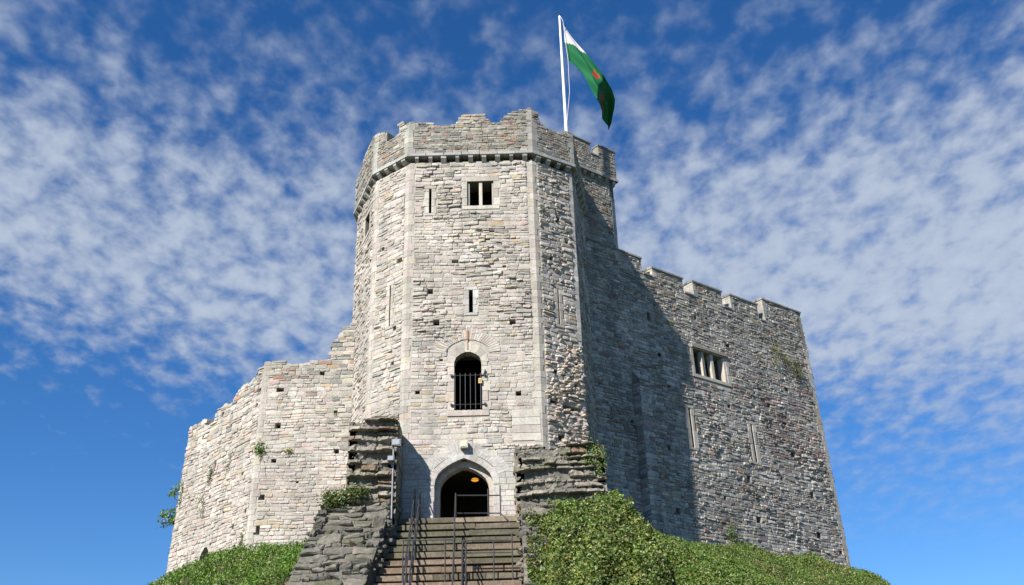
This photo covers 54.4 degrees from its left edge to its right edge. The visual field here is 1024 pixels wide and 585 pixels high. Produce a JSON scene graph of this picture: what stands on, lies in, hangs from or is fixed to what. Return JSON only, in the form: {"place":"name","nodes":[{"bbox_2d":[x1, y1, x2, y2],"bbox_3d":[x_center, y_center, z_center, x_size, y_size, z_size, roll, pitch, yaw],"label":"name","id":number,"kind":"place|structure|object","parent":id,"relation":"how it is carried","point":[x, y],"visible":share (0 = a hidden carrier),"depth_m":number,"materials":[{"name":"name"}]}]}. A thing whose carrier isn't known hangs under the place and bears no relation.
{"place":"outdoors","nodes":[
{"label":"outdoors","id":0,"kind":"place"},
{"bbox_2d":[0,0,1023,584],"label":"sky","id":1,"kind":"structure","parent":0,"point":[178,178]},
{"bbox_2d":[179,513,877,584],"bbox_3d":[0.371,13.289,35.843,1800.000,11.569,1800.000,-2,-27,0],"label":"ground","id":2,"kind":"structure","parent":0,"point":[284,580],"depth_m":38.81,"materials":[{"name":"green plant"}]},
{"bbox_2d":[157,481,180,527],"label":"tree","id":3,"kind":"object","parent":2,"relation":"on","point":[168,515],"visible":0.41,"depth_m":51.94,"materials":[{"name":"green plant"}]},
{"bbox_2d":[147,538,306,584],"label":"grass","id":4,"kind":"structure","parent":2,"relation":"on","point":[279,565],"depth_m":38.01,"materials":[{"name":"green plant"}]},
{"bbox_2d":[166,320,355,573],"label":"shell wall","id":5,"kind":"structure","parent":2,"relation":"on","point":[277,407],"depth_m":44.44,"materials":[{"name":"stone"}]},
{"bbox_2d":[176,480,183,508],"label":"wall plant","id":6,"kind":"object","parent":5,"relation":"attached to","point":[181,484],"depth_m":47.60,"materials":[{"name":"green plant"}]},
{"bbox_2d":[194,491,203,514],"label":"wall plant","id":7,"kind":"object","parent":5,"relation":"attached to","point":[200,502],"depth_m":45.76,"materials":[{"name":"green plant"}]},
{"bbox_2d":[204,463,213,485],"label":"wall plant","id":8,"kind":"object","parent":5,"relation":"attached to","point":[210,474],"depth_m":46.00,"materials":[{"name":"green plant"}]},
{"bbox_2d":[251,439,264,458],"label":"wall plant","id":9,"kind":"object","parent":5,"relation":"attached to","point":[257,449],"depth_m":43.58,"materials":[{"name":"green plant"}]},
{"bbox_2d":[285,498,396,584],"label":"parapet wall","id":10,"kind":"structure","parent":2,"relation":"on","point":[346,545],"depth_m":34.77,"materials":[{"name":"grey stone"}]},
{"bbox_2d":[311,483,371,513],"bbox_3d":[-6.250,7.627,36.721,2.234,1.217,0.997,-2,-27,0],"label":"ivy clump","id":11,"kind":"object","parent":10,"relation":"on","point":[336,498],"visible":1,"depth_m":36.66,"materials":[{"name":"green plant"}]},
{"bbox_2d":[387,439,400,524],"bbox_3d":[-4.374,6.996,36.745,0.501,3.250,0.305,-2,-27,0],"label":"floodlight pole","id":12,"kind":"object","parent":10,"relation":"on","point":[394,443],"visible":1,"depth_m":37.06,"materials":[{"name":"grey metal"}]},
{"bbox_2d":[345,416,403,543],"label":"ruined wall","id":13,"kind":"structure","parent":2,"relation":"on","point":[370,449],"depth_m":37.67,"materials":[{"name":"grey stone"}]},
{"bbox_2d":[373,515,521,584],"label":"stone steps","id":14,"kind":"structure","parent":2,"relation":"on","point":[428,566],"depth_m":35.29,"materials":[{"name":"beige stone"}]},
{"bbox_2d":[403,489,420,584],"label":"handrail","id":15,"kind":"object","parent":14,"relation":"on","point":[418,516],"visible":0.95,"depth_m":35.33,"materials":[{"name":"black metal"}]},
{"bbox_2d":[402,539,453,582],"bbox_3d":[-2.865,9.358,34.055,1.794,1.842,0.044,-2,-27,0],"label":"barrier rail","id":16,"kind":"object","parent":14,"relation":"on","point":[428,540],"visible":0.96,"depth_m":34.29,"materials":[{"name":"black metal"}]},
{"bbox_2d":[452,493,455,584],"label":"handrail","id":17,"kind":"object","parent":14,"relation":"on","point":[454,541],"visible":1,"depth_m":35.08,"materials":[{"name":"black metal"}]},
{"bbox_2d":[461,542,466,584],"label":"handrail","id":18,"kind":"object","parent":14,"relation":"on","point":[465,564],"visible":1,"depth_m":32.98,"materials":[{"name":"black metal"}]},
{"bbox_2d":[456,485,509,521],"bbox_3d":[-1.070,8.027,37.483,2.121,1.535,0.473,-6,-27,9],"label":"barrier rail","id":19,"kind":"object","parent":14,"relation":"on","point":[488,495],"visible":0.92,"depth_m":37.56,"materials":[{"name":"black metal"}]},
{"bbox_2d":[462,533,513,580],"bbox_3d":[-0.832,9.244,34.084,1.744,1.970,0.044,-2,-27,0],"label":"barrier rail","id":20,"kind":"object","parent":14,"relation":"on","point":[493,540],"visible":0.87,"depth_m":34.22,"materials":[{"name":"black metal"}]},
{"bbox_2d":[351,107,598,518],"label":"gate tower","id":21,"kind":"structure","parent":2,"relation":"on","point":[471,311],"depth_m":43.00,"materials":[{"name":"stone"}]},
{"bbox_2d":[363,204,371,243],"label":"window","id":22,"kind":"structure","parent":21,"relation":"in","point":[365,221],"depth_m":47.42,"materials":[{"name":"stone"}]},
{"bbox_2d":[460,440,467,448],"bbox_3d":[-1.893,6.019,39.351,0.317,0.304,0.340,-2,-27,0],"label":"wall lamp","id":23,"kind":"object","parent":21,"relation":"attached to","point":[463,444],"visible":1,"depth_m":39.20,"materials":[{"name":"white paint"}]},
{"bbox_2d":[435,327,499,416],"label":"window","id":24,"kind":"structure","parent":21,"relation":"in","point":[458,352],"depth_m":41.00,"materials":[{"name":"stone"}]},
{"bbox_2d":[470,474,479,481],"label":"passage lamp","id":25,"kind":"object","parent":21,"relation":"attached to","point":[474,479],"visible":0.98,"depth_m":40.45,"materials":[{"name":"orange glass"}]},
{"bbox_2d":[460,176,499,209],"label":"window","id":26,"kind":"structure","parent":21,"relation":"in","point":[465,193],"depth_m":44.78,"materials":[{"name":"stone"}]},
{"bbox_2d":[558,14,569,130],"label":"flagpole","id":27,"kind":"object","parent":21,"relation":"on","point":[563,89],"visible":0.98,"depth_m":51.27,"materials":[{"name":"white metal"}]},
{"bbox_2d":[564,27,614,129],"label":"flag","id":28,"kind":"object","parent":27,"relation":"hanging from","point":[586,66],"visible":1,"depth_m":51.83,"materials":[{"name":"fabric"}]},
{"bbox_2d":[563,131,619,274],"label":"stair turret","id":29,"kind":"object","parent":21,"relation":"attached to","point":[598,171],"visible":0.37,"depth_m":51.37,"materials":[{"name":"stone"}]},
{"bbox_2d":[515,495,561,584],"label":"parapet wall","id":30,"kind":"structure","parent":2,"relation":"on","point":[540,507],"depth_m":35.03,"materials":[{"name":"grey stone"}]},
{"bbox_2d":[513,441,607,524],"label":"ruined wall","id":31,"kind":"structure","parent":2,"relation":"on","point":[541,473],"depth_m":37.90,"materials":[{"name":"grey stone"}]},
{"bbox_2d":[580,436,609,476],"bbox_3d":[3.166,6.301,38.005,1.147,1.612,0.588,-2,-27,0],"label":"wall ivy","id":32,"kind":"object","parent":31,"relation":"attached to","point":[595,447],"depth_m":37.91,"materials":[{"name":"green plant"}]},
{"bbox_2d":[524,489,674,584],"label":"ivy","id":33,"kind":"object","parent":2,"relation":"on","point":[597,529],"visible":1,"depth_m":30.38,"materials":[{"name":"green plant"}]},
{"bbox_2d":[585,236,850,566],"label":"battlemented wall","id":34,"kind":"structure","parent":2,"relation":"on","point":[709,424],"depth_m":50.36,"materials":[{"name":"stone"}]},
{"bbox_2d":[689,343,731,386],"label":"window","id":35,"kind":"structure","parent":34,"relation":"in","point":[725,378],"depth_m":51.92,"materials":[{"name":"stone"}]},
{"bbox_2d":[726,522,741,543],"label":"wall plant","id":36,"kind":"object","parent":34,"relation":"attached to","point":[733,535],"depth_m":47.64,"materials":[{"name":"green plant"}]},
{"bbox_2d":[769,340,809,379],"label":"wall ivy","id":37,"kind":"object","parent":34,"relation":"attached to","point":[797,363],"depth_m":55.89,"materials":[{"name":"green plant"}]},
{"bbox_2d":[646,525,890,584],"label":"grass","id":38,"kind":"structure","parent":2,"relation":"on","point":[700,559],"depth_m":41.97,"materials":[{"name":"green plant"}]}
]}

